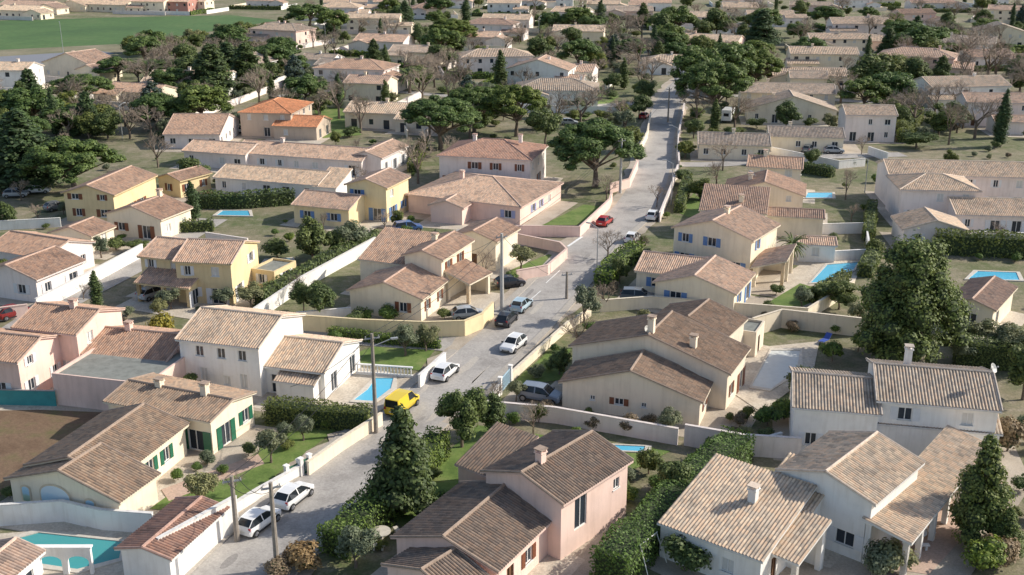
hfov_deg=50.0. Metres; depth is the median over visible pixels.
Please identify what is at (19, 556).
house
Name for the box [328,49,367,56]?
hedge
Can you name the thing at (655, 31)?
cypress tree
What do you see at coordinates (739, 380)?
window
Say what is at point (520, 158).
house
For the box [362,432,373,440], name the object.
road patch
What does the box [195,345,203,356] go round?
window
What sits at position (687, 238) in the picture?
window
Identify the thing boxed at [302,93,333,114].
bare tree
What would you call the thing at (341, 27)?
garden wall
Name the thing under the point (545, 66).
house
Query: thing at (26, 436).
field
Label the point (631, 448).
swimming pool
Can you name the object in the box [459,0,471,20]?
cypress tree
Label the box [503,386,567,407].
yard
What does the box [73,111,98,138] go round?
evergreen tree
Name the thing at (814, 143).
window
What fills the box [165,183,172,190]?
window
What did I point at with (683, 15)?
stone pine
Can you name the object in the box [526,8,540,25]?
bare tree
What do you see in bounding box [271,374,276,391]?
window
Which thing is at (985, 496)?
conifer tree
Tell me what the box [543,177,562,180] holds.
paving
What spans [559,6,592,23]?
stone pine
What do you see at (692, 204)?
lawn
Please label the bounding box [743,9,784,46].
conifer tree
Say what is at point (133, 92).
bare tree
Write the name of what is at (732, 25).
bare tree
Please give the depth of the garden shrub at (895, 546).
78.36 m
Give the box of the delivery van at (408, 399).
[384,388,419,414]
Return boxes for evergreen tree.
[0,108,8,114]
[0,201,16,219]
[57,90,78,106]
[57,119,71,132]
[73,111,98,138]
[91,105,123,138]
[93,103,115,132]
[123,239,149,247]
[162,97,192,117]
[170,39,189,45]
[171,42,197,56]
[172,51,205,69]
[175,79,200,94]
[176,157,211,169]
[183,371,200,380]
[186,33,204,48]
[210,38,222,48]
[233,20,251,30]
[257,61,282,79]
[277,15,289,22]
[288,279,310,310]
[294,213,330,257]
[304,283,336,311]
[307,88,332,113]
[322,230,345,249]
[330,131,340,141]
[337,30,350,42]
[371,8,386,12]
[390,210,403,222]
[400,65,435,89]
[409,21,428,44]
[425,44,454,63]
[434,385,490,447]
[436,9,450,19]
[444,36,467,52]
[474,0,483,6]
[478,391,507,429]
[524,108,562,143]
[525,37,554,56]
[544,34,558,46]
[547,346,571,374]
[560,26,581,40]
[583,52,607,67]
[594,36,608,48]
[602,73,622,89]
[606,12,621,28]
[611,258,630,283]
[614,26,626,39]
[622,126,644,143]
[630,94,653,118]
[633,79,654,96]
[650,10,670,28]
[656,460,692,485]
[675,140,696,157]
[679,0,694,8]
[682,118,705,138]
[686,177,711,199]
[687,35,716,48]
[693,19,715,33]
[702,10,735,33]
[714,83,737,101]
[715,0,721,7]
[734,24,749,36]
[741,14,749,26]
[774,98,802,125]
[786,21,799,37]
[791,0,810,13]
[804,148,822,163]
[811,283,830,296]
[822,280,858,309]
[843,6,852,13]
[847,50,891,99]
[873,52,909,63]
[887,13,903,19]
[887,56,913,75]
[887,98,908,110]
[895,119,911,131]
[896,105,915,123]
[898,94,917,104]
[900,131,939,147]
[903,56,932,78]
[916,4,932,8]
[918,37,943,49]
[922,102,957,134]
[940,11,956,22]
[943,100,966,129]
[943,148,959,159]
[944,20,961,30]
[950,44,967,51]
[972,9,993,21]
[974,0,992,8]
[1003,58,1023,91]
[1005,54,1023,66]
[1005,345,1023,400]
[1012,23,1023,29]
[1015,47,1023,53]
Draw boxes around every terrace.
[0,527,132,574]
[161,454,263,500]
[327,377,403,406]
[736,341,818,408]
[768,259,862,306]
[898,482,1001,573]
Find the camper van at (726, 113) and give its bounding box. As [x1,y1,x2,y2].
[721,107,734,121]
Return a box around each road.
[0,51,112,63]
[2,218,227,328]
[190,81,688,574]
[278,91,633,105]
[303,331,455,350]
[455,229,557,249]
[680,152,905,166]
[693,95,880,102]
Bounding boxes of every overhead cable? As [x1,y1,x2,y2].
[226,338,364,477]
[239,337,376,477]
[291,340,366,386]
[366,239,493,335]
[378,235,505,335]
[498,161,596,234]
[506,166,597,234]
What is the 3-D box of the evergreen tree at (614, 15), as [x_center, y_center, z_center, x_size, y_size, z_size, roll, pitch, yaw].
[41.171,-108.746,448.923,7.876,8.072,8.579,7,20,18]
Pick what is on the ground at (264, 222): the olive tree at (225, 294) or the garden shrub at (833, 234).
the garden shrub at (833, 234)
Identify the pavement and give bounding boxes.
[184,349,457,574]
[283,422,448,574]
[480,218,648,389]
[494,253,557,314]
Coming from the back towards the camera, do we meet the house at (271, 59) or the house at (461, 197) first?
the house at (271, 59)
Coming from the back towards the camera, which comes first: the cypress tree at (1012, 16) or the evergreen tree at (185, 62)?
the cypress tree at (1012, 16)
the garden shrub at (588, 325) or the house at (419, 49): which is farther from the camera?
the house at (419, 49)
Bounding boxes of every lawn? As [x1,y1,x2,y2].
[150,428,334,509]
[315,95,360,137]
[360,346,433,369]
[393,425,669,526]
[510,254,550,272]
[517,348,570,382]
[543,205,598,224]
[567,86,618,120]
[678,193,699,216]
[771,283,810,306]
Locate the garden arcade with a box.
[35,544,94,573]
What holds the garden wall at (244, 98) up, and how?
on the ground at (264, 222)
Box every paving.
[0,297,34,306]
[0,387,57,409]
[0,496,164,531]
[52,405,102,411]
[61,217,73,226]
[84,264,98,272]
[93,246,129,259]
[114,235,151,244]
[115,297,221,318]
[125,291,136,297]
[155,138,242,151]
[156,465,209,496]
[170,165,220,172]
[170,188,218,201]
[175,425,277,470]
[222,298,254,307]
[234,133,269,138]
[252,368,389,402]
[253,392,333,408]
[253,402,264,411]
[266,137,329,143]
[281,218,385,231]
[340,290,349,294]
[347,305,452,320]
[351,164,408,177]
[362,128,391,131]
[371,553,584,574]
[379,210,416,227]
[385,128,446,135]
[413,201,576,224]
[420,216,478,229]
[439,289,499,309]
[489,257,530,278]
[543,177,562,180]
[550,373,757,427]
[570,407,737,436]
[571,516,625,574]
[617,278,635,297]
[635,295,774,318]
[644,551,704,574]
[690,149,770,161]
[739,116,837,125]
[751,269,784,297]
[769,144,860,153]
[772,416,789,460]
[776,234,828,240]
[776,240,787,246]
[779,561,829,574]
[793,252,803,264]
[803,189,814,203]
[823,548,841,567]
[825,482,1023,574]
[843,134,905,143]
[865,191,884,206]
[877,207,892,225]
[880,232,996,257]
[934,311,1023,337]
[956,123,985,127]
[979,129,1023,136]
[1000,446,1023,482]
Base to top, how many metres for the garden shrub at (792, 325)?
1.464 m
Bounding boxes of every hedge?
[179,217,214,232]
[189,8,213,14]
[196,187,294,208]
[224,40,295,46]
[228,5,280,9]
[252,227,379,305]
[261,394,372,430]
[315,484,404,562]
[316,31,326,38]
[326,326,441,348]
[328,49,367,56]
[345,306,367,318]
[390,61,445,70]
[406,138,427,172]
[420,425,451,472]
[444,71,506,79]
[473,11,527,16]
[476,75,494,84]
[482,5,541,9]
[493,84,512,88]
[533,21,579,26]
[537,23,548,32]
[588,425,755,574]
[593,240,645,289]
[673,172,692,212]
[725,16,743,20]
[755,153,835,177]
[794,11,834,16]
[804,268,851,302]
[813,23,825,29]
[855,243,883,277]
[861,198,878,240]
[877,2,899,6]
[887,5,904,9]
[895,106,923,142]
[908,8,971,12]
[933,227,1023,259]
[952,331,1023,371]
[973,64,1006,71]
[996,44,1023,50]
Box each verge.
[0,44,121,55]
[238,78,695,574]
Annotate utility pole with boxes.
[222,475,241,541]
[261,482,280,557]
[364,333,397,433]
[496,233,507,310]
[561,271,571,298]
[618,138,625,192]
[666,87,670,121]
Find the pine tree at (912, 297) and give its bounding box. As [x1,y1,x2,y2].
[852,227,978,363]
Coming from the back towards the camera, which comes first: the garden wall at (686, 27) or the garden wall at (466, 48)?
the garden wall at (686, 27)
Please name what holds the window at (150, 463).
in the house at (134, 442)
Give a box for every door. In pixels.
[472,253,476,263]
[507,564,512,574]
[770,557,775,574]
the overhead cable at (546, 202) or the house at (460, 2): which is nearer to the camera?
the overhead cable at (546, 202)
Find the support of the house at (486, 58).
on the ground at (264, 222)
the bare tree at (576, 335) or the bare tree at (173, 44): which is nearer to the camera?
the bare tree at (576, 335)
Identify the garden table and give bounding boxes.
[371,525,390,540]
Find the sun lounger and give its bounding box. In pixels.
[818,332,831,342]
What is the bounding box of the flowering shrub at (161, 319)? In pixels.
[145,310,174,327]
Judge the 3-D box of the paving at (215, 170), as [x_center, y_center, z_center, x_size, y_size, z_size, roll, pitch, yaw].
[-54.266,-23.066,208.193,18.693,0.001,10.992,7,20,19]
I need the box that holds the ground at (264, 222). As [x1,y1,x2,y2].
[0,0,1023,574]
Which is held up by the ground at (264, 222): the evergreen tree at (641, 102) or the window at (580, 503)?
the evergreen tree at (641, 102)
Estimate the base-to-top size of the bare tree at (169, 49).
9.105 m
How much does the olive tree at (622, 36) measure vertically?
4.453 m
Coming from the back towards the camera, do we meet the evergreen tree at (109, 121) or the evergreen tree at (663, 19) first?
the evergreen tree at (663, 19)
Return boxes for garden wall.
[0,15,32,20]
[0,217,60,229]
[0,304,27,320]
[0,499,152,531]
[34,244,142,301]
[44,76,63,81]
[93,100,140,109]
[112,10,165,14]
[147,10,189,14]
[155,495,238,539]
[192,80,283,112]
[205,232,247,239]
[206,7,228,13]
[237,465,299,511]
[253,237,375,309]
[266,76,286,83]
[281,3,296,9]
[296,38,333,48]
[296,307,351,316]
[302,301,493,336]
[306,412,382,474]
[311,24,346,28]
[324,100,349,107]
[329,29,408,33]
[329,45,348,50]
[398,91,420,102]
[404,125,407,137]
[414,14,457,18]
[418,352,445,387]
[424,125,434,136]
[448,60,458,69]
[451,5,470,8]
[464,45,504,49]
[485,400,678,444]
[503,105,618,112]
[512,307,590,380]
[516,191,612,236]
[516,233,567,279]
[528,28,538,32]
[600,279,854,315]
[609,160,637,192]
[635,112,650,160]
[649,26,694,29]
[659,164,678,221]
[677,103,684,168]
[684,423,801,457]
[713,3,772,6]
[737,22,794,26]
[752,309,861,335]
[770,431,782,435]
[771,147,865,168]
[822,222,869,244]
[834,249,865,260]
[835,86,863,92]
[843,7,886,11]
[859,51,875,55]
[867,146,888,158]
[968,231,1023,235]
[971,18,1023,23]
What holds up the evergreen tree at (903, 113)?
on the ground at (264, 222)
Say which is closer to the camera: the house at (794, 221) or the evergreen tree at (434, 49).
the house at (794, 221)
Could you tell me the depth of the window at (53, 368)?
110.79 m
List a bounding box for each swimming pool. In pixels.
[13,530,123,573]
[212,210,252,216]
[260,257,296,265]
[349,375,396,403]
[612,443,651,452]
[749,348,802,391]
[803,192,835,198]
[808,261,858,283]
[964,270,1023,281]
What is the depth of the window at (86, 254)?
147.07 m
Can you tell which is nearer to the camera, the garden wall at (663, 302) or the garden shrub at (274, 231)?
the garden wall at (663, 302)
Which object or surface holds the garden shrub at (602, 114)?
on the ground at (264, 222)
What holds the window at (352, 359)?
in the house at (261, 352)
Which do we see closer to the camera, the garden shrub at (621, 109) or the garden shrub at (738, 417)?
the garden shrub at (738, 417)
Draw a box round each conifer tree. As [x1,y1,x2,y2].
[0,108,65,190]
[13,80,30,114]
[18,67,46,113]
[65,90,104,136]
[186,42,240,94]
[219,41,237,69]
[230,42,272,89]
[322,22,337,33]
[360,403,438,516]
[363,38,382,59]
[400,0,415,21]
[632,2,650,25]
[649,31,666,55]
[651,41,664,55]
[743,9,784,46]
[873,27,897,54]
[913,15,922,23]
[928,55,951,75]
[947,433,1017,545]
[988,507,1023,559]
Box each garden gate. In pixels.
[282,458,298,471]
[297,452,312,476]
[497,364,512,394]
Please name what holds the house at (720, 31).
on the ground at (264, 222)
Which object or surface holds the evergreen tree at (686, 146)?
on the ground at (264, 222)
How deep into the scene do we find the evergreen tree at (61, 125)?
238.77 m
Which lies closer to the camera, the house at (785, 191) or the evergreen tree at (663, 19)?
the house at (785, 191)
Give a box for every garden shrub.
[0,485,12,497]
[41,223,50,227]
[102,164,110,168]
[107,237,126,249]
[117,234,125,239]
[119,35,133,49]
[123,306,135,315]
[154,131,163,137]
[170,468,183,479]
[192,461,202,470]
[198,449,215,463]
[215,464,228,472]
[241,442,256,455]
[243,22,256,28]
[259,237,289,257]
[261,553,290,574]
[271,228,278,234]
[277,421,294,434]
[279,439,295,448]
[282,94,298,99]
[282,232,294,240]
[282,539,322,571]
[310,280,321,284]
[327,330,342,336]
[341,125,361,137]
[363,308,373,318]
[376,539,389,549]
[378,302,399,318]
[401,225,412,229]
[406,215,414,220]
[427,467,442,478]
[432,489,446,501]
[435,447,444,460]
[436,86,450,93]
[436,307,450,318]
[491,120,500,125]
[505,271,518,276]
[505,412,519,423]
[525,362,544,377]
[532,402,547,422]
[540,398,553,405]
[550,343,559,350]
[564,109,579,119]
[575,111,591,119]
[582,321,594,329]
[584,407,593,412]
[584,416,599,427]
[593,109,611,117]
[602,89,619,96]
[608,280,619,290]
[615,103,631,112]
[619,412,638,430]
[626,484,639,501]
[627,68,636,75]
[627,466,637,481]
[631,30,640,36]
[634,447,664,473]
[636,246,650,258]
[638,235,647,241]
[640,413,657,422]
[648,473,663,488]
[660,533,712,571]
[674,169,690,179]
[688,107,705,114]
[689,111,702,117]
[707,128,721,131]
[719,102,728,106]
[722,126,740,131]
[725,412,733,419]
[732,411,746,425]
[734,424,754,433]
[738,405,754,419]
[745,118,767,127]
[753,404,783,425]
[756,427,774,434]
[762,299,773,304]
[770,284,785,294]
[770,397,789,419]
[784,365,814,389]
[785,320,799,331]
[802,117,819,125]
[817,340,844,360]
[828,232,839,239]
[830,325,840,331]
[850,332,863,351]
[861,539,903,574]
[864,237,886,250]
[873,536,920,573]
[959,534,1009,572]
[975,253,983,259]
[981,533,1020,568]
[984,145,992,151]
[991,141,1000,148]
[998,415,1023,451]
[1011,252,1022,261]
[1011,473,1023,490]
[1013,506,1023,516]
[1017,414,1023,423]
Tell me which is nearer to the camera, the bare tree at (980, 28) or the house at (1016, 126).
the house at (1016, 126)
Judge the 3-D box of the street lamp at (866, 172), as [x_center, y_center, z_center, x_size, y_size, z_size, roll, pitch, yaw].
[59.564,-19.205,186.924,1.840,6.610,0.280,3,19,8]
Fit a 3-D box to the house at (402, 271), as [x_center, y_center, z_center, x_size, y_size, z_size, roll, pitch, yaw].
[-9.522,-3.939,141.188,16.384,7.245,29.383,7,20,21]
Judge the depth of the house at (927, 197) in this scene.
168.36 m
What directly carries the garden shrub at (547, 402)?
on the ground at (264, 222)
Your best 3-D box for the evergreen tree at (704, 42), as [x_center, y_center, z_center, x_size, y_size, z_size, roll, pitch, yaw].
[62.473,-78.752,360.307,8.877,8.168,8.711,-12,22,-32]
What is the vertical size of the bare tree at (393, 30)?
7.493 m
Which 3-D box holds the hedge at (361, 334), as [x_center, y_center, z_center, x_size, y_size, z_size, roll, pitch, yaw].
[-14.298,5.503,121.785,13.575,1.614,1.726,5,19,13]
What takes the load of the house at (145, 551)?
on the ground at (264, 222)
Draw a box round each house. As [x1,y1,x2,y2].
[0,0,69,14]
[0,3,53,19]
[0,58,44,87]
[0,230,95,301]
[0,297,185,409]
[0,536,45,574]
[3,372,256,510]
[41,48,122,81]
[47,188,192,252]
[60,165,212,220]
[63,0,130,11]
[92,80,177,102]
[113,495,229,574]
[126,0,167,10]
[133,236,295,307]
[139,67,238,96]
[162,113,239,147]
[167,0,198,11]
[174,305,362,403]
[181,139,258,167]
[197,0,214,9]
[212,163,352,198]
[237,97,331,139]
[242,137,408,176]
[245,0,287,6]
[246,20,316,43]
[253,51,277,77]
[264,20,306,25]
[290,167,410,226]
[302,50,344,68]
[307,55,341,68]
[312,55,407,91]
[317,0,371,14]
[323,0,378,10]
[342,71,398,101]
[343,98,430,132]
[346,217,520,320]
[347,11,413,32]
[347,31,414,51]
[367,0,388,5]
[380,421,633,574]
[387,42,447,63]
[405,169,563,224]
[410,1,445,14]
[436,133,548,179]
[450,0,474,7]
[453,28,512,47]
[458,45,534,72]
[469,16,528,40]
[481,12,533,27]
[487,0,529,12]
[506,54,586,84]
[516,75,598,105]
[522,0,546,8]
[545,0,572,7]
[549,22,605,40]
[550,4,594,21]
[558,298,764,425]
[573,60,598,81]
[586,0,628,8]
[605,4,653,15]
[628,0,671,10]
[634,205,796,309]
[639,51,685,74]
[657,424,982,574]
[675,11,707,25]
[684,31,745,45]
[696,121,845,159]
[698,183,825,236]
[712,23,740,33]
[720,0,758,16]
[721,0,761,3]
[725,169,806,207]
[738,70,838,123]
[745,10,807,22]
[746,149,803,180]
[766,65,847,85]
[784,43,859,68]
[788,343,1003,455]
[789,0,842,12]
[795,235,837,262]
[805,30,868,50]
[825,15,888,33]
[834,0,881,7]
[837,104,898,141]
[845,14,894,20]
[868,34,917,50]
[872,0,894,3]
[874,158,1023,242]
[878,45,974,74]
[890,7,941,23]
[904,0,969,8]
[912,72,1011,107]
[941,32,997,49]
[955,46,1023,65]
[955,92,1023,134]
[959,275,1017,328]
[972,20,1023,45]
[973,0,1008,3]
[987,3,1021,19]
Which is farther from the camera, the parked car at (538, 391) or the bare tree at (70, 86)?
the bare tree at (70, 86)
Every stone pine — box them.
[0,84,64,115]
[0,87,32,110]
[0,111,51,136]
[13,135,126,187]
[39,103,79,135]
[45,73,114,95]
[91,55,136,80]
[122,38,162,58]
[123,35,161,58]
[128,92,179,129]
[132,29,166,54]
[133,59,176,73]
[148,67,192,86]
[172,84,234,112]
[210,24,250,43]
[254,42,293,63]
[266,36,301,53]
[278,54,309,69]
[282,72,329,100]
[283,3,329,25]
[314,9,349,36]
[377,0,399,8]
[389,5,414,15]
[399,94,485,149]
[416,27,461,48]
[423,0,454,9]
[424,11,445,21]
[427,18,477,36]
[442,83,505,131]
[483,84,547,136]
[538,12,564,27]
[545,117,646,187]
[556,38,601,62]
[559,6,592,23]
[578,14,608,25]
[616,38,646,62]
[648,12,675,24]
[651,23,689,37]
[652,30,689,44]
[657,5,698,25]
[662,41,686,53]
[667,44,724,102]
[674,60,754,121]
[712,41,757,71]
[742,48,784,81]
[743,40,776,53]
[746,8,784,25]
[760,65,771,75]
[787,23,814,40]
[790,36,827,45]
[810,5,844,30]
[836,75,892,103]
[857,6,880,15]
[863,70,918,97]
[881,18,907,31]
[882,20,923,33]
[891,25,957,47]
[951,29,966,34]
[972,18,999,26]
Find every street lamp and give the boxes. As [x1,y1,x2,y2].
[586,222,597,266]
[662,159,672,204]
[669,125,677,163]
[858,155,868,192]
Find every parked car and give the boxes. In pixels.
[0,304,29,320]
[2,187,28,197]
[25,185,50,193]
[42,200,65,211]
[135,286,160,301]
[238,505,280,537]
[274,481,313,510]
[392,220,422,230]
[430,361,459,381]
[450,305,482,319]
[493,274,525,287]
[494,310,517,327]
[499,332,526,353]
[509,297,532,312]
[518,380,561,404]
[560,118,577,124]
[596,215,613,226]
[620,286,654,297]
[624,231,640,243]
[639,112,648,118]
[645,209,658,220]
[801,144,812,152]
[823,145,844,153]
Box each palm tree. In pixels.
[395,66,422,92]
[777,231,808,257]
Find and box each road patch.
[220,554,237,568]
[277,516,288,526]
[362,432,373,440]
[417,385,428,394]
[425,411,437,421]
[458,356,478,373]
[472,366,489,382]
[530,300,543,314]
[586,258,594,265]
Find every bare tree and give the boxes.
[9,179,28,200]
[28,202,44,217]
[45,73,88,94]
[47,106,84,137]
[64,90,113,104]
[76,283,89,298]
[98,88,139,126]
[116,90,138,107]
[117,59,149,82]
[118,107,150,138]
[123,57,159,76]
[130,105,163,138]
[139,45,175,60]
[142,132,177,167]
[144,47,166,61]
[150,42,174,58]
[154,55,175,69]
[163,57,175,67]
[164,32,174,45]
[166,36,188,56]
[197,37,220,47]
[221,470,244,487]
[223,36,242,46]
[235,65,273,101]
[240,24,252,41]
[244,72,265,88]
[249,38,268,46]
[264,84,298,97]
[287,273,305,289]
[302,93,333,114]
[308,29,320,47]
[316,76,359,118]
[317,212,329,228]
[319,28,343,53]
[319,35,335,52]
[329,68,348,86]
[345,92,374,132]
[349,137,361,145]
[351,164,364,178]
[353,16,372,33]
[372,15,396,29]
[375,210,393,226]
[377,25,396,33]
[383,19,406,33]
[393,48,414,67]
[393,131,438,183]
[402,52,439,84]
[403,64,445,99]
[405,91,442,136]
[414,53,440,66]
[417,58,448,87]
[422,55,447,82]
[436,46,461,71]
[437,72,463,95]
[439,71,457,84]
[442,134,458,148]
[444,55,478,76]
[447,66,470,80]
[460,38,484,49]
[466,101,477,138]
[475,247,495,268]
[485,378,504,394]
[500,77,530,120]
[501,34,517,47]
[506,22,527,41]
[511,27,529,43]
[514,65,540,80]
[518,401,550,434]
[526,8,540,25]
[533,26,555,37]
[541,50,559,56]
[545,89,579,129]
[551,32,568,52]
[557,312,596,338]
[561,85,611,121]
[581,86,610,105]
[583,72,602,80]
[590,58,610,77]
[592,42,611,56]
[592,176,618,199]
[592,228,625,256]
[593,282,618,301]
[597,19,625,39]
[606,98,632,125]
[607,14,619,28]
[608,28,640,55]
[612,37,650,67]
[613,50,637,67]
[617,12,634,32]
[621,13,635,25]
[623,21,640,33]
[624,14,649,37]
[628,58,655,82]
[628,232,649,246]
[633,36,652,55]
[634,53,667,79]
[645,35,663,52]
[649,184,667,206]
[674,88,716,119]
[691,3,700,10]
[702,160,724,183]
[707,141,737,170]
[718,6,744,20]
[724,20,739,33]
[726,93,759,127]
[749,0,766,9]
[763,47,781,76]
[789,20,814,37]
[800,19,816,26]
[821,68,858,102]
[831,0,851,9]
[840,54,858,69]
[841,166,856,199]
[846,203,859,220]
[855,132,870,153]
[861,14,881,33]
[879,92,912,104]
[882,12,904,19]
[885,86,938,117]
[893,35,913,46]
[904,54,928,64]
[904,95,934,109]
[909,82,950,113]
[913,0,925,6]
[918,52,936,67]
[922,17,948,27]
[925,18,943,27]
[942,2,967,14]
[942,78,975,100]
[942,101,970,144]
[943,20,964,30]
[947,37,981,60]
[951,26,994,48]
[954,65,988,75]
[955,50,976,74]
[955,96,1010,138]
[963,23,995,33]
[967,6,981,15]
[974,31,1022,74]
[982,46,1010,73]
[984,23,1008,43]
[991,52,1011,74]
[993,222,1008,235]
[1000,71,1023,84]
[1008,52,1023,78]
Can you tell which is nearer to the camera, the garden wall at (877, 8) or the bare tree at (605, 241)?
the bare tree at (605, 241)
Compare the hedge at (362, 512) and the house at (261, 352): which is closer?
the hedge at (362, 512)
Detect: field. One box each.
[0,15,275,49]
[0,410,100,494]
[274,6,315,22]
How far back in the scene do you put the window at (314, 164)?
201.76 m
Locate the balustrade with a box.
[355,363,412,377]
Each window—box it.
[0,382,11,388]
[13,283,29,294]
[24,352,35,366]
[24,375,39,389]
[39,484,70,500]
[42,280,54,293]
[50,362,60,378]
[65,269,81,281]
[67,193,82,199]
[72,208,85,216]
[80,253,88,263]
[86,330,92,344]
[96,209,110,217]
[97,195,106,200]
[114,222,128,230]
[138,225,154,239]
[145,259,156,267]
[145,455,158,469]
[160,443,173,465]
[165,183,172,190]
[165,223,170,232]
[170,138,175,143]
[170,262,175,269]
[180,266,193,275]
[182,183,187,191]
[185,428,211,453]
[189,288,198,307]
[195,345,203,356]
[197,287,201,296]
[200,178,206,186]
[201,367,208,380]
[206,288,229,304]
[211,267,218,276]
[216,348,225,359]
[216,417,236,450]
[219,157,224,163]
[222,181,226,188]
[223,375,231,386]
[235,280,243,302]
[238,350,246,362]
[238,404,252,425]
[240,374,247,389]
[247,250,254,263]
[256,273,266,283]
[257,158,266,164]
[264,127,270,136]
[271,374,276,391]
[275,159,283,166]
[294,161,298,167]
[300,210,313,217]
[312,162,317,168]
[326,213,340,221]
[331,370,336,391]
[344,165,358,176]
[350,189,364,197]
[350,354,354,374]
[351,119,356,126]
[369,208,385,221]
[383,120,389,128]
[389,204,396,220]
[392,157,397,168]
[395,301,410,312]
[400,123,405,131]
[400,154,405,165]
[401,199,406,207]
[425,298,430,310]
[437,288,442,301]
[445,258,452,268]
[457,250,463,261]
[468,162,481,168]
[490,163,500,170]
[500,209,514,218]
[515,164,523,171]
[522,542,535,569]
[531,203,535,212]
[539,198,543,207]
[574,493,585,529]
[589,395,595,401]
[609,397,628,406]
[613,477,620,491]
[640,402,646,408]
[646,277,655,287]
[661,68,665,74]
[664,290,686,297]
[675,251,693,255]
[678,232,692,242]
[702,397,707,411]
[703,148,708,154]
[703,236,720,247]
[719,557,733,574]
[729,380,733,396]
[731,261,745,267]
[736,365,745,393]
[737,291,741,301]
[741,149,746,155]
[744,281,750,302]
[755,239,760,249]
[771,114,777,122]
[785,170,791,176]
[785,195,791,201]
[795,141,800,146]
[798,432,822,445]
[812,141,816,147]
[812,247,819,256]
[826,525,863,552]
[849,132,855,140]
[867,132,874,141]
[885,119,890,125]
[889,406,920,421]
[912,234,924,240]
[936,194,943,201]
[959,412,973,426]
[962,219,973,226]
[965,313,976,328]
[984,220,1005,230]
[990,180,1001,187]
[1006,221,1023,231]
[1016,181,1022,187]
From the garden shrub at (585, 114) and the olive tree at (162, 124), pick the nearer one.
the olive tree at (162, 124)
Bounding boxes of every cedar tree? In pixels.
[134,80,166,119]
[281,54,304,82]
[458,74,477,87]
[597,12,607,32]
[603,34,621,60]
[1015,5,1023,22]
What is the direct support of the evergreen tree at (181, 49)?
on the ground at (264, 222)
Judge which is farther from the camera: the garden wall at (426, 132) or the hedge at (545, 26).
the hedge at (545, 26)
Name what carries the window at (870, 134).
in the house at (875, 122)
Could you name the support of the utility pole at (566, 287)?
on the ground at (264, 222)
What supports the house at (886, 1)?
on the ground at (264, 222)
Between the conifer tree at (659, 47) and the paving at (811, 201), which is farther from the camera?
the conifer tree at (659, 47)
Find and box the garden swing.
[640,532,666,574]
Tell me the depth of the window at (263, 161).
204.89 m
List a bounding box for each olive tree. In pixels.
[57,201,65,214]
[92,235,109,257]
[149,298,168,313]
[154,288,179,308]
[155,118,169,130]
[182,471,221,495]
[183,28,201,36]
[209,287,234,304]
[213,23,227,30]
[220,110,239,117]
[229,90,242,97]
[234,280,263,307]
[239,87,253,93]
[253,429,286,462]
[279,87,295,94]
[292,413,314,440]
[303,67,313,75]
[316,75,326,81]
[331,219,367,242]
[334,525,380,567]
[346,49,353,56]
[389,92,400,101]
[390,322,420,355]
[416,323,440,350]
[478,82,494,87]
[506,380,527,401]
[508,243,536,268]
[538,4,546,11]
[572,97,589,106]
[574,283,602,322]
[607,116,622,124]
[608,61,620,71]
[612,109,635,127]
[619,33,631,39]
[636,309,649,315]
[657,406,683,425]
[793,285,813,306]
[822,112,837,126]
[847,301,865,318]
[915,126,929,132]
[948,113,968,132]
[951,337,978,355]
[961,111,973,128]
[965,318,999,339]
[994,321,1023,345]
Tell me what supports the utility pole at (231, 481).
on the ground at (264, 222)
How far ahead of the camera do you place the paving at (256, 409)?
105.53 m
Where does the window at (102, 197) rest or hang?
in the house at (98, 196)
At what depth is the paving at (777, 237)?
161.98 m
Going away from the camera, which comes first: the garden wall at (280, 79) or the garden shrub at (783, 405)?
the garden shrub at (783, 405)
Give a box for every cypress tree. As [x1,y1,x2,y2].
[47,87,59,136]
[87,270,103,304]
[183,180,201,219]
[262,47,269,80]
[266,74,275,98]
[333,73,343,106]
[378,18,382,32]
[379,79,390,101]
[381,44,390,61]
[397,8,404,21]
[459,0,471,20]
[480,110,490,126]
[492,49,508,85]
[595,0,606,16]
[610,36,616,62]
[619,57,628,88]
[650,24,657,51]
[708,98,721,129]
[716,33,722,43]
[774,0,778,9]
[865,34,872,57]
[992,105,1001,135]
[993,88,1013,146]
[1009,2,1016,25]
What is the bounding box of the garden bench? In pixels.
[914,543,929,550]
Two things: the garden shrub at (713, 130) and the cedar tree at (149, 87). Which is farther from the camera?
the cedar tree at (149, 87)
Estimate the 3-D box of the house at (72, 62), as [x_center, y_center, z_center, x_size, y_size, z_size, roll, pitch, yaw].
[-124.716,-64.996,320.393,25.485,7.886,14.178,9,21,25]
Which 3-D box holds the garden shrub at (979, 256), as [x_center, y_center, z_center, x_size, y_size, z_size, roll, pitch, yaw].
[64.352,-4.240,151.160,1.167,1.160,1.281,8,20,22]
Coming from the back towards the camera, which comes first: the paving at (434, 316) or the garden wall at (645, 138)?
the garden wall at (645, 138)
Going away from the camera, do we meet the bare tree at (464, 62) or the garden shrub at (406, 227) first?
the garden shrub at (406, 227)
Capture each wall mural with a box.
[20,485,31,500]
[84,498,95,505]
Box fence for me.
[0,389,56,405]

